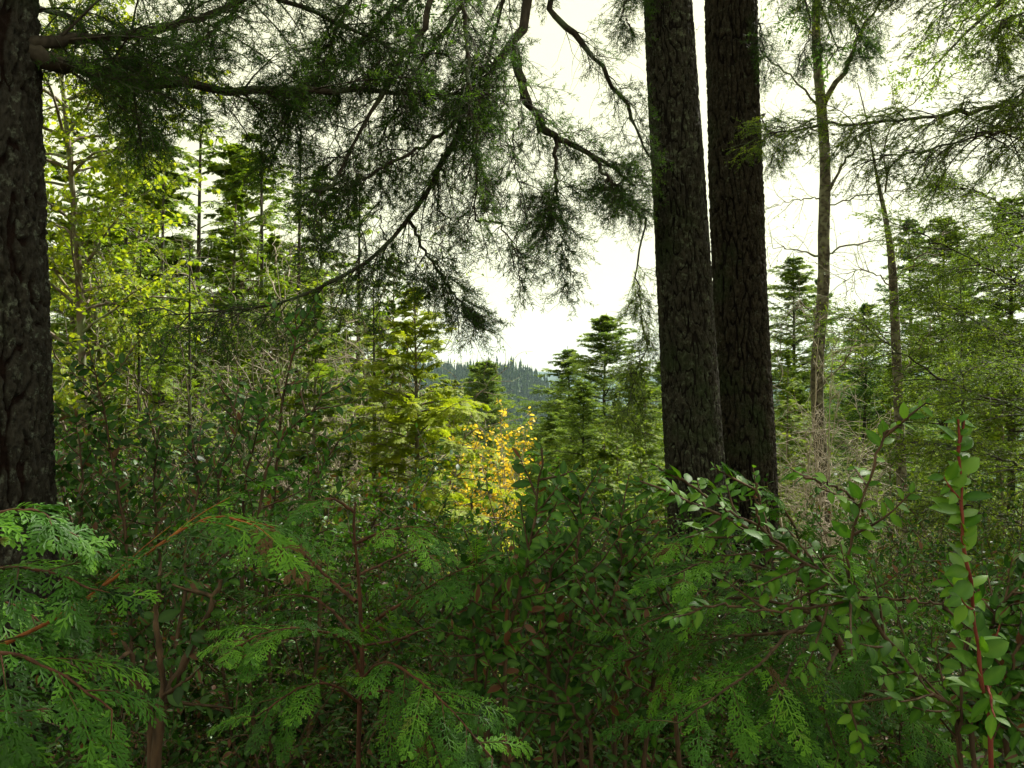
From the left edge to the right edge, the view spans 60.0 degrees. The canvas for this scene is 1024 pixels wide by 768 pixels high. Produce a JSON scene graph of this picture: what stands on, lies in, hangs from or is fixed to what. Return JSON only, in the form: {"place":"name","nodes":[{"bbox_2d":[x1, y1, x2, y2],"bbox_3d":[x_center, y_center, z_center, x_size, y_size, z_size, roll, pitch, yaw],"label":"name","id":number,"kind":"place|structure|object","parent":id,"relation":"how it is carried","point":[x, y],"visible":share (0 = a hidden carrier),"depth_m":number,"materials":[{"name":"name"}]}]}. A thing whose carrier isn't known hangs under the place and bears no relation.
{"place":"outdoors","nodes":[
{"label":"outdoors","id":0,"kind":"place"},
{"bbox_2d":[38,0,1023,373],"label":"sky","id":1,"kind":"structure","parent":0,"point":[546,334],"materials":[{"name":"white"}]},
{"bbox_2d":[52,357,1023,767],"bbox_3d":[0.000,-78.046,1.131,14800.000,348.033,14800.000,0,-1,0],"label":"ground","id":2,"kind":"structure","parent":0,"point":[552,377],"depth_m":935.67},
{"bbox_2d":[52,223,187,662],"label":"cedar sapling","id":3,"kind":"object","parent":2,"relation":"on","point":[91,333],"visible":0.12,"depth_m":6.81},
{"bbox_2d":[44,100,209,503],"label":"cedar sapling","id":4,"kind":"object","parent":2,"relation":"on","point":[81,179],"visible":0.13,"depth_m":10.55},
{"bbox_2d":[55,90,198,518],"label":"slender cedar","id":5,"kind":"object","parent":2,"relation":"on","point":[126,239],"visible":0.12,"depth_m":7.76,"materials":[{"name":"plant"}]},
{"bbox_2d":[50,163,206,563],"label":"cedar sapling","id":6,"kind":"object","parent":2,"relation":"on","point":[110,234],"visible":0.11,"depth_m":7.35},
{"bbox_2d":[71,251,199,561],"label":"slender cedar","id":7,"kind":"object","parent":2,"relation":"on","point":[139,372],"visible":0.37,"depth_m":5.77,"materials":[{"name":"plant"}]},
{"bbox_2d":[38,0,233,625],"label":"leafy tree","id":8,"kind":"object","parent":2,"relation":"on","point":[77,291],"visible":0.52,"depth_m":5.62,"materials":[{"name":"green plant"}]},
{"bbox_2d":[38,622,234,767],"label":"leafy shrub","id":9,"kind":"object","parent":2,"relation":"on","point":[141,732],"visible":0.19,"depth_m":2.29,"materials":[{"name":"green plant"}]},
{"bbox_2d":[50,334,249,767],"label":"tall dark shrub","id":10,"kind":"object","parent":2,"relation":"on","point":[153,452],"visible":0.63,"depth_m":2.58,"materials":[{"name":"green plant"}]},
{"bbox_2d":[88,129,236,441],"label":"slender cedar","id":11,"kind":"object","parent":2,"relation":"on","point":[157,265],"visible":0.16,"depth_m":9.89,"materials":[{"name":"plant"}]},
{"bbox_2d":[0,462,333,767],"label":"cedar","id":12,"kind":"object","parent":2,"relation":"on","point":[25,750],"visible":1,"depth_m":0.98,"materials":[{"name":"plant"}]},
{"bbox_2d":[97,552,239,767],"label":"brown stemmed shrub","id":13,"kind":"object","parent":2,"relation":"on","point":[172,690],"visible":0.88,"depth_m":1.84,"materials":[{"name":"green plant"}]},
{"bbox_2d":[48,195,297,570],"bbox_3d":[-2.620,0.407,6.205,2.239,3.696,2.324,-1,-1,37],"label":"bare shrub","id":14,"kind":"object","parent":2,"relation":"on","point":[127,386],"visible":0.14,"depth_m":6.31,"materials":[{"name":"plant"}]},
{"bbox_2d":[56,424,293,763],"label":"leafy shrub","id":15,"kind":"object","parent":2,"relation":"on","point":[133,501],"visible":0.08,"depth_m":3.35,"materials":[{"name":"green plant"}]},
{"bbox_2d":[109,243,248,628],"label":"slender cedar","id":16,"kind":"object","parent":2,"relation":"on","point":[190,297],"visible":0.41,"depth_m":5.56,"materials":[{"name":"plant"}]},
{"bbox_2d":[52,147,316,492],"bbox_3d":[-4.570,0.016,10.863,4.400,6.255,4.634,0,-1,9],"label":"cedar sapling","id":17,"kind":"object","parent":2,"relation":"on","point":[158,205],"visible":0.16,"depth_m":10.97,"materials":[{"name":"plant"}]},
{"bbox_2d":[59,414,325,767],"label":"leafy shrub","id":18,"kind":"object","parent":2,"relation":"on","point":[172,635],"visible":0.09,"depth_m":3.35,"materials":[{"name":"green plant"}]},
{"bbox_2d":[121,80,270,519],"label":"slender cedar","id":19,"kind":"object","parent":2,"relation":"on","point":[197,210],"visible":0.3,"depth_m":8.62,"materials":[{"name":"plant"}]},
{"bbox_2d":[53,403,360,672],"bbox_3d":[-2.183,0.926,5.193,2.862,1.908,3.139,0,-1,19],"label":"leafy shrub","id":20,"kind":"object","parent":2,"relation":"on","point":[59,502],"visible":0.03,"depth_m":5.37,"materials":[{"name":"green plant"}]},
{"bbox_2d":[124,173,317,587],"bbox_3d":[-2.507,0.334,8.077,2.233,4.489,2.344,0,-1,-1],"label":"cedar sapling","id":21,"kind":"object","parent":2,"relation":"on","point":[237,195],"visible":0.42,"depth_m":7.93,"materials":[{"name":"plant"}]},
{"bbox_2d":[67,177,401,661],"bbox_3d":[-2.232,0.378,7.224,2.573,4.091,2.478,0,-1,9],"label":"bare shrub","id":22,"kind":"object","parent":2,"relation":"on","point":[199,301],"visible":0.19,"depth_m":7.35,"materials":[{"name":"plant"}]},
{"bbox_2d":[2,401,476,767],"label":"leafy shrub","id":23,"kind":"object","parent":2,"relation":"on","point":[405,504],"visible":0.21,"depth_m":3.58,"materials":[{"name":"green plant"}]},
{"bbox_2d":[131,132,353,616],"bbox_3d":[-3.385,0.001,11.650,4.571,6.500,4.815,0,-1,-2],"label":"cedar sapling","id":24,"kind":"object","parent":2,"relation":"on","point":[221,170],"visible":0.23,"depth_m":11.29,"materials":[{"name":"plant"}]},
{"bbox_2d":[102,254,389,635],"bbox_3d":[-1.705,0.640,5.806,1.849,2.940,1.780,0,-1,-2],"label":"bare shrub","id":25,"kind":"object","parent":2,"relation":"on","point":[238,410],"visible":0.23,"depth_m":5.44,"materials":[{"name":"plant"}]},
{"bbox_2d":[55,430,455,765],"bbox_3d":[-1.268,0.915,3.880,2.321,1.548,2.547,-1,-1,32],"label":"leafy shrub","id":26,"kind":"object","parent":2,"relation":"on","point":[335,594],"visible":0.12,"depth_m":3.78,"materials":[{"name":"green plant"}]},
{"bbox_2d":[181,119,340,478],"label":"slender cedar","id":27,"kind":"object","parent":2,"relation":"on","point":[255,241],"visible":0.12,"depth_m":9.32,"materials":[{"name":"plant"}]},
{"bbox_2d":[160,294,373,767],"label":"dark leafy shrub","id":28,"kind":"object","parent":2,"relation":"on","point":[257,404],"visible":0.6,"depth_m":2.67,"materials":[{"name":"green plant"}]},
{"bbox_2d":[0,581,536,767],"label":"leafy shrub","id":29,"kind":"object","parent":2,"relation":"on","point":[299,749],"visible":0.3,"depth_m":2.22,"materials":[{"name":"green plant"}]},
{"bbox_2d":[54,429,487,703],"bbox_3d":[-1.500,1.130,5.636,2.626,1.751,2.880,1,-1,-31],"label":"leafy shrub","id":30,"kind":"object","parent":2,"relation":"on","point":[369,528],"visible":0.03,"depth_m":4.81,"materials":[{"name":"green plant"}]},
{"bbox_2d":[57,475,490,767],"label":"leafy shrub","id":31,"kind":"object","parent":2,"relation":"on","point":[179,595],"visible":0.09,"depth_m":3.44,"materials":[{"name":"green plant"}]},
{"bbox_2d":[30,578,519,767],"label":"leafy shrub","id":32,"kind":"object","parent":2,"relation":"on","point":[216,757],"visible":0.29,"depth_m":2.16,"materials":[{"name":"green plant"}]},
{"bbox_2d":[198,230,367,566],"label":"cedar sapling","id":33,"kind":"object","parent":2,"relation":"on","point":[276,243],"visible":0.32,"depth_m":7.37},
{"bbox_2d":[0,0,579,767],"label":"old fir","id":34,"kind":"object","parent":2,"relation":"on","point":[28,60],"visible":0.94,"depth_m":2.62,"materials":[{"name":"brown plant"}]},
{"bbox_2d":[113,456,469,734],"bbox_3d":[-1.155,1.108,4.543,1.753,1.476,1.858,0,-1,9],"label":"leafy shrub","id":35,"kind":"object","parent":2,"relation":"on","point":[366,531],"visible":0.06,"depth_m":4.24,"materials":[{"name":"green plant"}]},
{"bbox_2d":[179,324,410,673],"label":"bare shrub","id":36,"kind":"object","parent":2,"relation":"on","point":[283,483],"visible":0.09,"depth_m":6.02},
{"bbox_2d":[236,135,371,488],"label":"slender cedar","id":37,"kind":"object","parent":2,"relation":"on","point":[299,281],"visible":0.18,"depth_m":8.24,"materials":[{"name":"plant"}]},
{"bbox_2d":[231,291,395,678],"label":"cedar sapling","id":38,"kind":"object","parent":2,"relation":"on","point":[317,376],"visible":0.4,"depth_m":5.35,"materials":[{"name":"plant"}]},
{"bbox_2d":[202,216,425,603],"bbox_3d":[-1.557,0.543,6.838,1.775,3.577,2.307,0,-1,11],"label":"tree","id":39,"kind":"object","parent":2,"relation":"on","point":[285,412],"visible":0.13,"depth_m":6.60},
{"bbox_2d":[97,467,547,767],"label":"leafy shrub","id":40,"kind":"object","parent":2,"relation":"on","point":[223,574],"visible":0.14,"depth_m":2.87,"materials":[{"name":"green plant"}]},
{"bbox_2d":[234,164,414,595],"bbox_3d":[-1.926,0.234,9.580,2.714,5.197,2.586,0,-1,-19],"label":"cedar sapling","id":41,"kind":"object","parent":2,"relation":"on","point":[331,290],"visible":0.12,"depth_m":9.48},
{"bbox_2d":[167,488,536,767],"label":"leafy shrub","id":42,"kind":"object","parent":2,"relation":"on","point":[376,581],"visible":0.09,"depth_m":3.04,"materials":[{"name":"green plant"}]},
{"bbox_2d":[315,156,412,512],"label":"slender cedar","id":43,"kind":"object","parent":2,"relation":"on","point":[362,327],"visible":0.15,"depth_m":9.85,"materials":[{"name":"plant"}]},
{"bbox_2d":[193,476,539,767],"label":"cedar sapling","id":44,"kind":"object","parent":2,"relation":"on","point":[413,722],"visible":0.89,"depth_m":1.50,"materials":[{"name":"plant"}]},
{"bbox_2d":[320,284,450,651],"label":"slender cedar","id":45,"kind":"object","parent":2,"relation":"on","point":[386,381],"visible":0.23,"depth_m":6.38,"materials":[{"name":"plant"}]},
{"bbox_2d":[266,201,533,536],"bbox_3d":[-1.115,0.443,8.856,2.921,4.645,2.813,-1,-1,31],"label":"fir","id":46,"kind":"object","parent":2,"relation":"on","point":[385,402],"visible":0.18,"depth_m":8.59,"materials":[{"name":"plant"}]},
{"bbox_2d":[333,252,475,547],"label":"cedar sapling","id":47,"kind":"object","parent":2,"relation":"on","point":[399,348],"visible":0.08,"depth_m":9.89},
{"bbox_2d":[284,286,539,715],"bbox_3d":[-0.624,0.781,5.903,1.898,2.883,1.905,0,-1,-17],"label":"golden cedar","id":48,"kind":"object","parent":2,"relation":"on","point":[408,415],"visible":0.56,"depth_m":5.79,"materials":[{"name":"plant"}]},
{"bbox_2d":[91,0,733,725],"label":"twin fir","id":49,"kind":"object","parent":2,"relation":"on","point":[693,440],"visible":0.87,"depth_m":3.69,"materials":[{"name":"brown plant"}]},
{"bbox_2d":[400,378,512,574],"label":"golden cedar","id":50,"kind":"object","parent":2,"relation":"on","point":[458,421],"visible":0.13,"depth_m":10.72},
{"bbox_2d":[251,651,662,767],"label":"leafy shrub","id":51,"kind":"object","parent":2,"relation":"on","point":[355,725],"visible":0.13,"depth_m":2.60,"materials":[{"name":"green plant"}]},
{"bbox_2d":[331,526,603,767],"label":"broad leafy shrub","id":52,"kind":"object","parent":2,"relation":"on","point":[398,647],"visible":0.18,"depth_m":2.28,"materials":[{"name":"green plant"}]},
{"bbox_2d":[210,537,735,767],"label":"leafy shrub","id":53,"kind":"object","parent":2,"relation":"on","point":[332,677],"visible":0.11,"depth_m":2.69,"materials":[{"name":"green plant"}]},
{"bbox_2d":[308,442,663,723],"bbox_3d":[-0.275,1.059,4.688,1.886,1.497,1.779,1,-1,-45],"label":"leafy shrub","id":54,"kind":"object","parent":2,"relation":"on","point":[477,470],"visible":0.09,"depth_m":4.13,"materials":[{"name":"green plant"}]},
{"bbox_2d":[438,360,536,544],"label":"young fir","id":55,"kind":"object","parent":2,"relation":"on","point":[483,397],"visible":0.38,"depth_m":61.30,"materials":[{"name":"plant"}]},
{"bbox_2d":[442,400,536,550],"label":"amber shrub","id":56,"kind":"object","parent":2,"relation":"on","point":[506,465],"visible":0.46,"depth_m":9.49,"materials":[{"name":"yellow plant"}]},
{"bbox_2d":[432,362,548,545],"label":"young fir","id":57,"kind":"object","parent":2,"relation":"on","point":[470,380],"visible":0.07,"depth_m":69.97,"materials":[{"name":"plant"}]},
{"bbox_2d":[423,441,579,767],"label":"tall shoot shrub","id":58,"kind":"object","parent":2,"relation":"on","point":[494,652],"visible":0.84,"depth_m":1.65,"materials":[{"name":"green plant"}]},
{"bbox_2d":[285,509,743,767],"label":"leafy shrub","id":59,"kind":"object","parent":2,"relation":"on","point":[537,743],"visible":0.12,"depth_m":2.81,"materials":[{"name":"green plant"}]},
{"bbox_2d":[477,410,585,542],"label":"young hemlock","id":60,"kind":"object","parent":2,"relation":"on","point":[550,423],"visible":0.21,"depth_m":18.88,"materials":[{"name":"plant"}]},
{"bbox_2d":[62,510,1023,767],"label":"undergrowth","id":61,"kind":"object","parent":2,"relation":"on","point":[215,712],"depth_m":3.05,"materials":[{"name":"green plant"}]},
{"bbox_2d":[250,353,847,515],"bbox_3d":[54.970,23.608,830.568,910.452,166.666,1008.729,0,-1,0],"label":"distant conifer forest","id":62,"kind":"object","parent":2,"relation":"on","point":[525,381],"visible":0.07,"depth_m":1062.87,"materials":[{"name":"plant"}]},
{"bbox_2d":[452,346,663,593],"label":"young hemlock","id":63,"kind":"object","parent":2,"relation":"on","point":[568,374],"visible":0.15,"depth_m":22.92,"materials":[{"name":"plant"}]},
{"bbox_2d":[320,511,817,767],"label":"leafy shrub","id":64,"kind":"object","parent":2,"relation":"on","point":[609,761],"visible":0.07,"depth_m":3.03,"materials":[{"name":"green plant"}]},
{"bbox_2d":[472,313,666,547],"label":"young fir","id":65,"kind":"object","parent":2,"relation":"on","point":[604,324],"visible":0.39,"depth_m":20.94,"materials":[{"name":"plant"}]},
{"bbox_2d":[517,380,632,562],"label":"young hemlock","id":66,"kind":"object","parent":2,"relation":"on","point":[584,432],"visible":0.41,"depth_m":16.90,"materials":[{"name":"plant"}]},
{"bbox_2d":[556,435,635,593],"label":"cedar sapling","id":67,"kind":"object","parent":2,"relation":"on","point":[604,453],"visible":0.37,"depth_m":7.18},
{"bbox_2d":[548,370,664,561],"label":"young fir","id":68,"kind":"object","parent":2,"relation":"on","point":[631,416],"visible":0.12,"depth_m":17.97,"materials":[{"name":"plant"}]},
{"bbox_2d":[588,391,650,554],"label":"cedar sapling","id":69,"kind":"object","parent":2,"relation":"on","point":[622,460],"visible":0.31,"depth_m":12.95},
{"bbox_2d":[466,460,774,767],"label":"leafy shrub","id":70,"kind":"object","parent":2,"relation":"on","point":[614,581],"visible":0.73,"depth_m":1.88,"materials":[{"name":"green plant"}]},
{"bbox_2d":[349,0,896,712],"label":"twin fir","id":71,"kind":"object","parent":2,"relation":"on","point":[735,38],"visible":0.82,"depth_m":4.98,"materials":[{"name":"brown plant"}]},
{"bbox_2d":[602,360,666,596],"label":"cedar sapling","id":72,"kind":"object","parent":2,"relation":"on","point":[652,451],"visible":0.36,"depth_m":15.47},
{"bbox_2d":[614,420,662,608],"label":"cedar sapling","id":73,"kind":"object","parent":2,"relation":"on","point":[641,462],"visible":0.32,"depth_m":8.00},
{"bbox_2d":[456,517,866,767],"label":"leafy shrub","id":74,"kind":"object","parent":2,"relation":"on","point":[700,674],"visible":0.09,"depth_m":2.60,"materials":[{"name":"green plant"}]},
{"bbox_2d":[442,474,936,767],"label":"leafy shrub","id":75,"kind":"object","parent":2,"relation":"on","point":[712,764],"visible":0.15,"depth_m":3.07,"materials":[{"name":"green plant"}]},
{"bbox_2d":[527,532,945,767],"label":"leafy shrub","id":76,"kind":"object","parent":2,"relation":"on","point":[925,659],"visible":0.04,"depth_m":3.19,"materials":[{"name":"green plant"}]},
{"bbox_2d":[587,464,968,767],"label":"drooping cedar","id":77,"kind":"object","parent":2,"relation":"on","point":[855,672],"visible":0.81,"depth_m":1.50,"materials":[{"name":"plant"}]},
{"bbox_2d":[559,605,1023,767],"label":"leafy shrub","id":78,"kind":"object","parent":2,"relation":"on","point":[718,742],"visible":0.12,"depth_m":2.76,"materials":[{"name":"green plant"}]},
{"bbox_2d":[584,476,1023,767],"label":"leafy shrub","id":79,"kind":"object","parent":2,"relation":"on","point":[981,546],"visible":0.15,"depth_m":3.17,"materials":[{"name":"green plant"}]},
{"bbox_2d":[774,350,833,588],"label":"cedar sapling","id":80,"kind":"object","parent":2,"relation":"on","point":[790,388],"visible":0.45,"depth_m":11.93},
{"bbox_2d":[775,385,847,560],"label":"young hemlock","id":81,"kind":"object","parent":2,"relation":"on","point":[802,398],"visible":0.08,"depth_m":16.95,"materials":[{"name":"plant"}]},
{"bbox_2d":[777,398,856,612],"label":"bare shrub","id":82,"kind":"object","parent":2,"relation":"on","point":[826,417],"visible":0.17,"depth_m":7.73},
{"bbox_2d":[633,398,1011,767],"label":"arching leafy shrub","id":83,"kind":"object","parent":2,"relation":"on","point":[891,646],"visible":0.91,"depth_m":1.28,"materials":[{"name":"green plant"}]},
{"bbox_2d":[767,253,887,563],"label":"young hemlock","id":84,"kind":"object","parent":2,"relation":"on","point":[789,278],"visible":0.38,"depth_m":23.76,"materials":[{"name":"plant"}]},
{"bbox_2d":[734,498,930,698],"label":"leafy shrub","id":85,"kind":"object","parent":2,"relation":"on","point":[878,550],"visible":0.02,"depth_m":4.89,"materials":[{"name":"green plant"}]},
{"bbox_2d":[696,0,988,643],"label":"bare alder","id":86,"kind":"object","parent":2,"relation":"on","point":[824,228],"visible":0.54,"depth_m":8.96,"materials":[{"name":"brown plant"}]},
{"bbox_2d":[674,493,1023,767],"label":"leafy shrub","id":87,"kind":"object","parent":2,"relation":"on","point":[895,568],"visible":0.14,"depth_m":3.07,"materials":[{"name":"green plant"}]},
{"bbox_2d":[771,279,936,638],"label":"bare shrub","id":88,"kind":"object","parent":2,"relation":"on","point":[815,453],"visible":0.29,"depth_m":7.45,"materials":[{"name":"plant"}]},
{"bbox_2d":[779,383,931,628],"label":"bare shrub","id":89,"kind":"object","parent":2,"relation":"on","point":[872,487],"visible":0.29,"depth_m":6.49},
{"bbox_2d":[782,303,933,589],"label":"dark fir","id":90,"kind":"object","parent":2,"relation":"on","point":[866,382],"visible":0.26,"depth_m":14.88,"materials":[{"name":"plant"}]},
{"bbox_2d":[785,324,932,593],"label":"young hemlock","id":91,"kind":"object","parent":2,"relation":"on","point":[842,404],"visible":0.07,"depth_m":26.90,"materials":[{"name":"plant"}]},
{"bbox_2d":[722,0,1023,232],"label":"tall hemlock","id":92,"kind":"object","parent":2,"relation":"on","point":[1012,103],"visible":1,"depth_m":3.88,"materials":[{"name":"green plant"}]},
{"bbox_2d":[737,525,1023,767],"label":"leafy shrub","id":93,"kind":"object","parent":2,"relation":"on","point":[916,594],"visible":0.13,"depth_m":3.10,"materials":[{"name":"green plant"}]},
{"bbox_2d":[746,486,1023,767],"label":"leafy shrub","id":94,"kind":"object","parent":2,"relation":"on","point":[893,756],"visible":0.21,"depth_m":3.27,"materials":[{"name":"green plant"}]},
{"bbox_2d":[842,359,951,598],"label":"cedar sapling","id":95,"kind":"object","parent":2,"relation":"on","point":[891,449],"visible":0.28,"depth_m":9.94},
{"bbox_2d":[784,23,1011,628],"bbox_3d":[3.418,-0.267,7.780,2.176,5.813,0.913,0,-1,0],"label":"mossy alder","id":96,"kind":"object","parent":2,"relation":"on","point":[892,285],"visible":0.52,"depth_m":7.93,"materials":[{"name":"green plant"}]},
{"bbox_2d":[781,506,1023,727],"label":"leafy shrub","id":97,"kind":"object","parent":2,"relation":"on","point":[993,549],"visible":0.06,"depth_m":5.24,"materials":[{"name":"green plant"}]},
{"bbox_2d":[794,463,1023,714],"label":"leafy shrub","id":98,"kind":"object","parent":2,"relation":"on","point":[984,514],"visible":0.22,"depth_m":5.50,"materials":[{"name":"green plant"}]},
{"bbox_2d":[797,0,1023,564],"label":"leaning hemlock","id":99,"kind":"object","parent":2,"relation":"on","point":[969,264],"visible":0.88,"depth_m":6.14,"materials":[{"name":"green plant"}]},
{"bbox_2d":[824,216,1023,582],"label":"young hemlock","id":100,"kind":"object","parent":2,"relation":"on","point":[941,421],"visible":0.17,"depth_m":14.00,"materials":[{"name":"plant"}]},
{"bbox_2d":[830,219,1023,595],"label":"dark fir","id":101,"kind":"object","parent":2,"relation":"on","point":[887,290],"visible":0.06,"depth_m":25.15,"materials":[{"name":"plant"}]},
{"bbox_2d":[833,195,1023,614],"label":"young hemlock","id":102,"kind":"object","parent":2,"relation":"on","point":[1013,306],"visible":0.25,"depth_m":9.44,"materials":[{"name":"plant"}]},
{"bbox_2d":[907,274,1023,635],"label":"slender cedar","id":103,"kind":"object","parent":2,"relation":"on","point":[960,306],"visible":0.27,"depth_m":8.93,"materials":[{"name":"plant"}]},
{"bbox_2d":[911,544,1023,767],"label":"edge leafy shrub","id":104,"kind":"object","parent":2,"relation":"on","point":[1009,740],"visible":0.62,"depth_m":1.33,"materials":[{"name":"green plant"}]},
{"bbox_2d":[912,338,1023,627],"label":"cedar sapling","id":105,"kind":"object","parent":2,"relation":"on","point":[996,437],"visible":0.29,"depth_m":8.55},
{"bbox_2d":[927,407,1010,767],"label":"red stemmed shrub","id":106,"kind":"object","parent":2,"relation":"on","point":[990,647],"visible":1,"depth_m":1.10,"materials":[{"name":"green plant"}]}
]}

